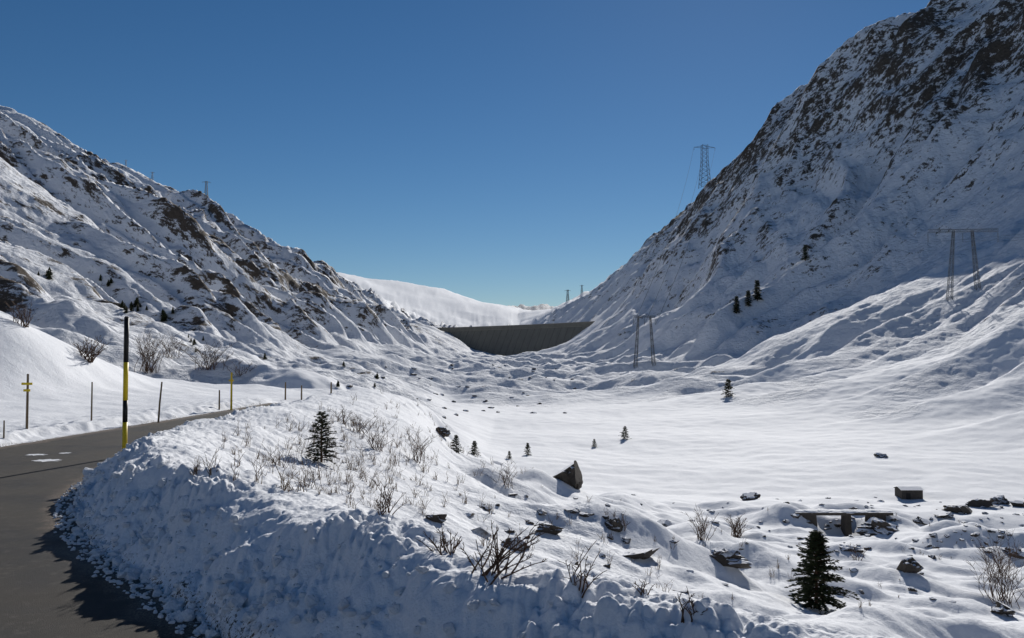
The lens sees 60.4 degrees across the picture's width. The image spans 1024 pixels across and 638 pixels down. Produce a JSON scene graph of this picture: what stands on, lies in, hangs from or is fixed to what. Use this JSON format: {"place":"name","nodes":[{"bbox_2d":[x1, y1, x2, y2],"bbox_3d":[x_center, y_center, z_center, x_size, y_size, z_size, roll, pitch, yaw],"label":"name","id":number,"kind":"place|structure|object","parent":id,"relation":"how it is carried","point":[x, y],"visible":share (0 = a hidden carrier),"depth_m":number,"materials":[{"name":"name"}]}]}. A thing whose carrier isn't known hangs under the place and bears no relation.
{"place":"outdoors","nodes":[
{"label":"outdoors","id":0,"kind":"place"},
{"bbox_2d":[0,403,276,637],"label":"road","id":1,"kind":"structure","parent":0,"point":[50,587],"depth_m":9.24,"materials":[{"name":"grey asphalt"}]},
{"bbox_2d":[0,106,509,350],"bbox_3d":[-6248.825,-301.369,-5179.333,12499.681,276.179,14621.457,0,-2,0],"label":"mountain","id":2,"kind":"structure","parent":0,"point":[77,220],"depth_m":340.94,"materials":[{"name":"white snow"}]},
{"bbox_2d":[204,181,207,196],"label":"electricity pylon","id":3,"kind":"object","parent":2,"relation":"on","point":[206,182],"visible":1,"depth_m":659.29,"materials":[{"name":"metal"}]},
{"bbox_2d":[0,0,929,306],"label":"sky","id":4,"kind":"structure","parent":0,"point":[502,152],"materials":[{"name":"blue"}]},
{"bbox_2d":[336,272,611,326],"bbox_3d":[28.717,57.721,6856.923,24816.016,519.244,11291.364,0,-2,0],"label":"distant hills","id":5,"kind":"structure","parent":0,"point":[440,307],"depth_m":2507.13,"materials":[{"name":"white snow"}]},
{"bbox_2d":[0,311,1023,637],"bbox_3d":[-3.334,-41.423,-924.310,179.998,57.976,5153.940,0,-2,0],"label":"snowy ground","id":6,"kind":"structure","parent":0,"point":[810,433],"depth_m":75.50,"materials":[{"name":"white snow"}]},
{"bbox_2d":[3,420,4,437],"bbox_3d":[-12.132,2.834,21.007,0.039,0.822,0.039,1,-2,-22],"label":"wooden post","id":7,"kind":"object","parent":6,"relation":"on","point":[3,428],"visible":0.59,"depth_m":21.01,"materials":[{"name":"grey wood"}]},
{"bbox_2d":[5,298,35,326],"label":"bare shrub","id":8,"kind":"object","parent":6,"relation":"on","point":[21,318],"visible":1,"depth_m":39.89,"materials":[{"name":"brown plant"}]},
{"bbox_2d":[21,374,32,428],"bbox_3d":[-12.444,2.311,22.581,0.268,1.801,0.086,0,-2,0],"label":"marker post","id":9,"kind":"object","parent":6,"relation":"on","point":[27,390],"visible":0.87,"depth_m":22.56,"materials":[{"name":"yellow metal"}]},
{"bbox_2d":[72,337,107,362],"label":"bare shrub","id":10,"kind":"object","parent":6,"relation":"on","point":[90,352],"visible":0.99,"depth_m":42.57,"materials":[{"name":"brown plant"}]},
{"bbox_2d":[91,382,92,420],"bbox_3d":[-12.108,2.571,25.349,0.047,1.510,0.047,-1,-2,23],"label":"wooden post","id":11,"kind":"object","parent":6,"relation":"on","point":[91,399],"visible":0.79,"depth_m":25.35,"materials":[{"name":"grey wood"}]},
{"bbox_2d":[122,316,128,448],"bbox_3d":[-8.150,1.492,18.557,0.097,3.100,0.097,0,-2,0],"label":"snow pole","id":12,"kind":"object","parent":6,"relation":"on","point":[125,381],"visible":0.94,"depth_m":18.53,"materials":[{"name":"yellow paint"}]},
{"bbox_2d":[131,326,181,372],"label":"bare shrub","id":13,"kind":"object","parent":6,"relation":"on","point":[144,358],"visible":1,"depth_m":74.39,"materials":[{"name":"brown plant"}]},
{"bbox_2d":[157,382,162,422],"bbox_3d":[-10.990,2.839,27.433,0.178,1.755,0.066,0,-2,0],"label":"wooden post","id":14,"kind":"object","parent":6,"relation":"on","point":[158,420],"visible":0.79,"depth_m":27.42,"materials":[{"name":"grey wood"}]},
{"bbox_2d":[154,333,190,358],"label":"bare shrub","id":15,"kind":"object","parent":6,"relation":"on","point":[167,356],"visible":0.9,"depth_m":99.31,"materials":[{"name":"brown plant"}]},
{"bbox_2d":[171,340,234,369],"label":"bare shrub","id":16,"kind":"object","parent":6,"relation":"on","point":[212,361],"visible":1,"depth_m":76.52,"materials":[{"name":"brown plant"}]},
{"bbox_2d":[37,267,379,386],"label":"distant trees","id":17,"kind":"object","parent":6,"relation":"on","point":[49,273],"visible":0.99,"depth_m":186.77,"materials":[{"name":"green plant"}]},
{"bbox_2d":[229,372,233,409],"bbox_3d":[-10.593,2.974,33.209,0.182,1.914,0.106,0,-2,0],"label":"marker post","id":18,"kind":"object","parent":6,"relation":"on","point":[231,380],"visible":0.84,"depth_m":33.19,"materials":[{"name":"yellow paint"}]},
{"bbox_2d":[221,360,255,376],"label":"bare shrub","id":19,"kind":"object","parent":6,"relation":"on","point":[244,369],"visible":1,"depth_m":76.26,"materials":[{"name":"brown plant"}]},
{"bbox_2d":[259,438,291,466],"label":"bare shrub","id":20,"kind":"object","parent":6,"relation":"on","point":[277,454],"visible":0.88,"depth_m":17.35,"materials":[{"name":"brown plant"}]},
{"bbox_2d":[284,461,321,488],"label":"bare shrub","id":21,"kind":"object","parent":6,"relation":"on","point":[312,472],"visible":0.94,"depth_m":16.79,"materials":[{"name":"brown plant"}]},
{"bbox_2d":[303,411,343,465],"bbox_3d":[-4.322,2.717,19.719,1.052,1.326,0.965,1,-2,-26],"label":"fir tree","id":22,"kind":"object","parent":6,"relation":"on","point":[320,431],"visible":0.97,"depth_m":19.69,"materials":[{"name":"green plant"}]},
{"bbox_2d":[330,404,351,424],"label":"bare shrub","id":23,"kind":"object","parent":6,"relation":"on","point":[341,416],"visible":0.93,"depth_m":25.66,"materials":[{"name":"brown plant"}]},
{"bbox_2d":[349,411,377,433],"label":"bare shrub","id":24,"kind":"object","parent":6,"relation":"on","point":[360,423],"visible":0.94,"depth_m":24.87,"materials":[{"name":"brown plant"}]},
{"bbox_2d":[359,421,396,451],"bbox_3d":[-3.531,3.092,23.405,0.975,0.845,0.719,1,-2,-31],"label":"bare shrub","id":25,"kind":"object","parent":6,"relation":"on","point":[372,439],"visible":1,"depth_m":23.29,"materials":[{"name":"brown plant"}]},
{"bbox_2d":[405,427,437,463],"bbox_3d":[-2.759,3.564,25.124,1.048,1.094,0.966,-1,-2,26],"label":"bare shrub","id":26,"kind":"object","parent":6,"relation":"on","point":[416,451],"visible":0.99,"depth_m":25.07,"materials":[{"name":"brown plant"}]},
{"bbox_2d":[425,513,446,522],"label":"boulder","id":27,"kind":"object","parent":6,"relation":"on","point":[439,517],"visible":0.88,"depth_m":17.70,"materials":[{"name":"grey stone"}]},
{"bbox_2d":[436,427,450,436],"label":"boulder","id":28,"kind":"object","parent":6,"relation":"on","point":[443,430],"visible":0.66,"depth_m":36.17,"materials":[{"name":"grey stone"}]},
{"bbox_2d":[451,435,462,453],"bbox_3d":[-2.179,4.968,34.685,0.624,0.809,0.597,1,-3,-34],"label":"fir tree","id":29,"kind":"object","parent":6,"relation":"on","point":[456,448],"visible":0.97,"depth_m":34.67,"materials":[{"name":"green plant"}]},
{"bbox_2d":[469,441,480,455],"bbox_3d":[-1.672,5.776,39.166,0.568,0.741,0.512,-1,-2,25],"label":"fir tree","id":30,"kind":"object","parent":6,"relation":"on","point":[475,448],"visible":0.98,"depth_m":39.10,"materials":[{"name":"green plant"}]},
{"bbox_2d":[471,527,490,537],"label":"boulder","id":31,"kind":"object","parent":6,"relation":"on","point":[480,530],"visible":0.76,"depth_m":18.06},
{"bbox_2d":[76,388,893,637],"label":"snow bank","id":32,"kind":"structure","parent":6,"relation":"on","point":[608,606],"depth_m":6.76,"materials":[{"name":"white snow"}]},
{"bbox_2d":[370,478,406,515],"bbox_3d":[-1.018,1.466,7.229,0.291,0.326,0.268,1,-2,-21],"label":"bare shrub","id":33,"kind":"object","parent":32,"relation":"on","point":[379,506],"visible":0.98,"depth_m":7.18,"materials":[{"name":"brown plant"}]},
{"bbox_2d":[53,406,723,637],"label":"snow clods","id":34,"kind":"object","parent":32,"relation":"on","point":[179,613],"visible":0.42,"depth_m":7.80,"materials":[{"name":"white snow"}]},
{"bbox_2d":[415,522,461,555],"bbox_3d":[-0.502,1.579,6.265,0.308,0.264,0.256,-1,-2,18],"label":"bare shrub","id":35,"kind":"object","parent":32,"relation":"on","point":[445,543],"visible":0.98,"depth_m":6.23,"materials":[{"name":"brown plant"}]},
{"bbox_2d":[460,520,547,585],"bbox_3d":[-0.061,1.472,5.611,0.572,0.409,0.509,0,-2,0],"label":"bare shrub","id":36,"kind":"object","parent":32,"relation":"on","point":[496,556],"visible":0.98,"depth_m":5.58,"materials":[{"name":"brown plant"}]},
{"bbox_2d":[557,540,606,597],"bbox_3d":[0.404,1.458,5.112,0.282,0.300,0.215,0,-2,0],"label":"bare shrub","id":37,"kind":"object","parent":32,"relation":"on","point":[580,579],"visible":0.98,"depth_m":5.09,"materials":[{"name":"brown plant"}]},
{"bbox_2d":[632,579,654,594],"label":"bare shrub","id":38,"kind":"object","parent":32,"relation":"on","point":[642,585],"visible":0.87,"depth_m":5.12,"materials":[{"name":"brown plant"}]},
{"bbox_2d":[675,586,707,622],"bbox_3d":[0.913,1.516,4.627,0.158,0.164,0.183,1,-2,-27],"label":"bare shrub","id":39,"kind":"object","parent":32,"relation":"on","point":[689,611],"visible":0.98,"depth_m":4.62,"materials":[{"name":"brown plant"}]},
{"bbox_2d":[484,459,516,488],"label":"bare shrub","id":40,"kind":"object","parent":6,"relation":"on","point":[506,475],"visible":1,"depth_m":29.34,"materials":[{"name":"brown plant"}]},
{"bbox_2d":[500,537,529,550],"bbox_3d":[0.067,4.689,18.219,0.762,0.356,0.448,6,-4,-19],"label":"boulder","id":41,"kind":"object","parent":6,"relation":"on","point":[511,540],"visible":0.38,"depth_m":18.14,"materials":[{"name":"grey stone"}]},
{"bbox_2d":[437,321,594,355],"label":"dam","id":42,"kind":"structure","parent":6,"relation":"on","point":[505,340],"depth_m":1004.40,"materials":[{"name":"concrete"}]},
{"bbox_2d":[524,443,530,455],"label":"fir tree","id":43,"kind":"object","parent":6,"relation":"on","point":[526,447],"visible":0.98,"depth_m":100.00,"materials":[{"name":"green plant"}]},
{"bbox_2d":[536,523,563,534],"bbox_3d":[0.840,4.934,20.379,0.682,0.330,0.568,10,-14,-3],"label":"boulder","id":44,"kind":"object","parent":6,"relation":"on","point":[550,529],"visible":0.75,"depth_m":20.20,"materials":[{"name":"grey stone"}]},
{"bbox_2d":[552,460,582,489],"bbox_3d":[2.382,7.043,38.973,1.358,1.442,1.441,-11,-3,20],"label":"boulder","id":45,"kind":"object","parent":6,"relation":"on","point":[570,474],"visible":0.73,"depth_m":38.50,"materials":[{"name":"grey stone"}]},
{"bbox_2d":[564,507,580,512],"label":"boulder","id":46,"kind":"object","parent":6,"relation":"on","point":[573,509],"visible":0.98,"depth_m":22.29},
{"bbox_2d":[604,517,622,531],"bbox_3d":[2.526,5.152,21.906,0.486,0.420,0.445,-8,-8,8],"label":"boulder","id":47,"kind":"object","parent":6,"relation":"on","point":[615,524],"visible":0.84,"depth_m":21.77,"materials":[{"name":"grey stone"}]},
{"bbox_2d":[618,426,631,439],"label":"fir tree","id":48,"kind":"object","parent":6,"relation":"on","point":[623,432],"visible":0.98,"depth_m":120.25,"materials":[{"name":"green plant"}]},
{"bbox_2d":[622,548,658,559],"bbox_3d":[2.759,5.550,20.600,1.559,0.298,1.067,-8,-12,-3],"label":"boulder","id":49,"kind":"object","parent":6,"relation":"on","point":[634,553],"visible":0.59,"depth_m":20.31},
{"bbox_2d":[633,315,655,367],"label":"electricity pylon","id":50,"kind":"object","parent":6,"relation":"on","point":[651,332],"visible":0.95,"depth_m":355.77,"materials":[{"name":"metal"}]},
{"bbox_2d":[634,149,1018,324],"bbox_3d":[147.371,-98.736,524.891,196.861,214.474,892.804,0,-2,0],"label":"power lines","id":51,"kind":"object","parent":50,"relation":"attached to","point":[692,232],"visible":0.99,"depth_m":444.94,"materials":[{"name":"metal"}]},
{"bbox_2d":[657,519,674,526],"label":"boulder","id":52,"kind":"object","parent":6,"relation":"on","point":[666,523],"visible":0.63,"depth_m":35.18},
{"bbox_2d":[347,364,1023,602],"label":"scattered stones","id":53,"kind":"object","parent":6,"relation":"on","point":[625,540],"visible":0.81,"depth_m":47.13,"materials":[{"name":"grey stone"}]},
{"bbox_2d":[686,503,718,540],"bbox_3d":[6.216,6.681,28.884,0.832,1.281,1.348,1,-2,-22],"label":"bare shrub","id":54,"kind":"object","parent":6,"relation":"on","point":[701,536],"visible":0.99,"depth_m":28.80,"materials":[{"name":"brown plant"}]},
{"bbox_2d":[721,379,735,397],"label":"fir tree","id":55,"kind":"object","parent":6,"relation":"on","point":[729,387],"visible":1,"depth_m":182.67,"materials":[{"name":"green plant"}]},
{"bbox_2d":[709,548,752,568],"bbox_3d":[5.633,6.288,22.916,1.262,0.598,0.747,-1,-3,33],"label":"boulder","id":56,"kind":"object","parent":6,"relation":"on","point":[729,558],"visible":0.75,"depth_m":22.71,"materials":[{"name":"grey stone"}]},
{"bbox_2d":[720,513,751,537],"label":"bare shrub","id":57,"kind":"object","parent":6,"relation":"on","point":[735,527],"visible":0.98,"depth_m":42.01,"materials":[{"name":"brown plant"}]},
{"bbox_2d":[740,492,760,500],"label":"boulder","id":58,"kind":"object","parent":6,"relation":"on","point":[749,496],"visible":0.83,"depth_m":71.55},
{"bbox_2d":[784,530,860,614],"bbox_3d":[7.599,6.309,21.638,1.901,2.206,1.818,-1,-2,28],"label":"fir tree","id":59,"kind":"object","parent":6,"relation":"on","point":[822,593],"visible":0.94,"depth_m":21.60,"materials":[{"name":"green plant"}]},
{"bbox_2d":[794,508,892,536],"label":"footbridge","id":60,"kind":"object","parent":6,"relation":"on","point":[811,515],"visible":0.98,"depth_m":55.90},
{"bbox_2d":[839,544,863,552],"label":"boulder","id":61,"kind":"object","parent":6,"relation":"on","point":[843,547],"visible":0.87,"depth_m":37.83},
{"bbox_2d":[848,544,867,560],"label":"bare shrub","id":62,"kind":"object","parent":6,"relation":"on","point":[857,554],"visible":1,"depth_m":37.02,"materials":[{"name":"brown plant"}]},
{"bbox_2d":[855,517,899,535],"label":"boulder","id":63,"kind":"object","parent":6,"relation":"on","point":[872,526],"visible":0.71,"depth_m":53.97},
{"bbox_2d":[874,452,887,457],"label":"boulder","id":64,"kind":"object","parent":6,"relation":"on","point":[879,455],"visible":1,"depth_m":93.12,"materials":[{"name":"grey stone"}]},
{"bbox_2d":[893,486,923,499],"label":"stone hut","id":65,"kind":"object","parent":6,"relation":"on","point":[909,492],"visible":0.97,"depth_m":71.28,"materials":[{"name":"grey stone"}]},
{"bbox_2d":[906,493,910,499],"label":"doorway","id":66,"kind":"structure","parent":65,"relation":"in","point":[908,495],"depth_m":71.22,"materials":[{"name":"black paint"}]},
{"bbox_2d":[897,557,923,572],"bbox_3d":[13.590,8.481,30.060,0.812,0.708,1.019,-4,-12,-10],"label":"boulder","id":67,"kind":"object","parent":6,"relation":"on","point":[910,565],"visible":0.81,"depth_m":29.75,"materials":[{"name":"grey stone"}]},
{"bbox_2d":[913,516,931,524],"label":"boulder","id":68,"kind":"object","parent":6,"relation":"on","point":[919,520],"visible":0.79,"depth_m":60.50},
{"bbox_2d":[934,512,953,517],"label":"boulder","id":69,"kind":"object","parent":6,"relation":"on","point":[945,515],"visible":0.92,"depth_m":61.67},
{"bbox_2d":[942,505,971,513],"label":"boulder","id":70,"kind":"object","parent":6,"relation":"on","point":[964,509],"visible":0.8,"depth_m":63.74,"materials":[{"name":"grey stone"}]},
{"bbox_2d":[963,499,997,507],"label":"boulder","id":71,"kind":"object","parent":6,"relation":"on","point":[979,503],"visible":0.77,"depth_m":67.01,"materials":[{"name":"grey stone"}]},
{"bbox_2d":[963,529,1023,608],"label":"bare shrub","id":72,"kind":"object","parent":6,"relation":"on","point":[998,572],"visible":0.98,"depth_m":29.12,"materials":[{"name":"brown plant"}]},
{"bbox_2d":[990,496,1009,504],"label":"boulder","id":73,"kind":"object","parent":6,"relation":"on","point":[1001,500],"visible":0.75,"depth_m":68.29,"materials":[{"name":"grey stone"}]},
{"bbox_2d":[990,600,1015,616],"bbox_3d":[13.993,8.330,25.209,0.672,0.475,0.738,0,-2,8],"label":"boulder","id":74,"kind":"object","parent":6,"relation":"on","point":[998,607],"visible":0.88,"depth_m":25.03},
{"bbox_2d":[1002,547,1023,558],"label":"boulder","id":75,"kind":"object","parent":6,"relation":"on","point":[1018,552],"visible":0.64,"depth_m":40.18,"materials":[{"name":"grey stone"}]},
{"bbox_2d":[1009,500,1023,506],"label":"boulder","id":76,"kind":"object","parent":6,"relation":"on","point":[1016,503],"visible":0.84,"depth_m":67.63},
{"bbox_2d":[190,387,1017,607],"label":"dry grass","id":77,"kind":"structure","parent":0,"point":[288,488],"depth_m":19.83,"materials":[{"name":"brown plant"}]},
{"bbox_2d":[534,0,1023,376],"bbox_3d":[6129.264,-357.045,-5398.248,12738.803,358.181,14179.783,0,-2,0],"label":"mountain","id":78,"kind":"structure","parent":0,"point":[864,161],"depth_m":483.48,"materials":[{"name":"white snow"}]},
{"bbox_2d":[696,144,714,188],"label":"electricity pylon","id":79,"kind":"object","parent":78,"relation":"on","point":[706,154],"visible":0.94,"depth_m":972.63,"materials":[{"name":"metal"}]},
{"bbox_2d":[733,296,742,313],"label":"fir tree","id":80,"kind":"object","parent":78,"relation":"on","point":[736,305],"visible":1,"depth_m":405.42,"materials":[{"name":"green plant"}]},
{"bbox_2d":[745,290,751,306],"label":"fir tree","id":81,"kind":"object","parent":78,"relation":"on","point":[748,295],"visible":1,"depth_m":410.69,"materials":[{"name":"green plant"}]},
{"bbox_2d":[752,280,762,300],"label":"fir tree","id":82,"kind":"object","parent":78,"relation":"on","point":[757,292],"visible":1,"depth_m":413.42,"materials":[{"name":"green plant"}]},
{"bbox_2d":[800,245,808,260],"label":"fir tree","id":83,"kind":"object","parent":78,"relation":"on","point":[805,255],"visible":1,"depth_m":425.37,"materials":[{"name":"green plant"}]},
{"bbox_2d":[927,229,998,298],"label":"electricity pylon","id":84,"kind":"object","parent":78,"relation":"on","point":[953,245],"visible":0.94,"depth_m":245.23,"materials":[{"name":"metal"}]}
]}

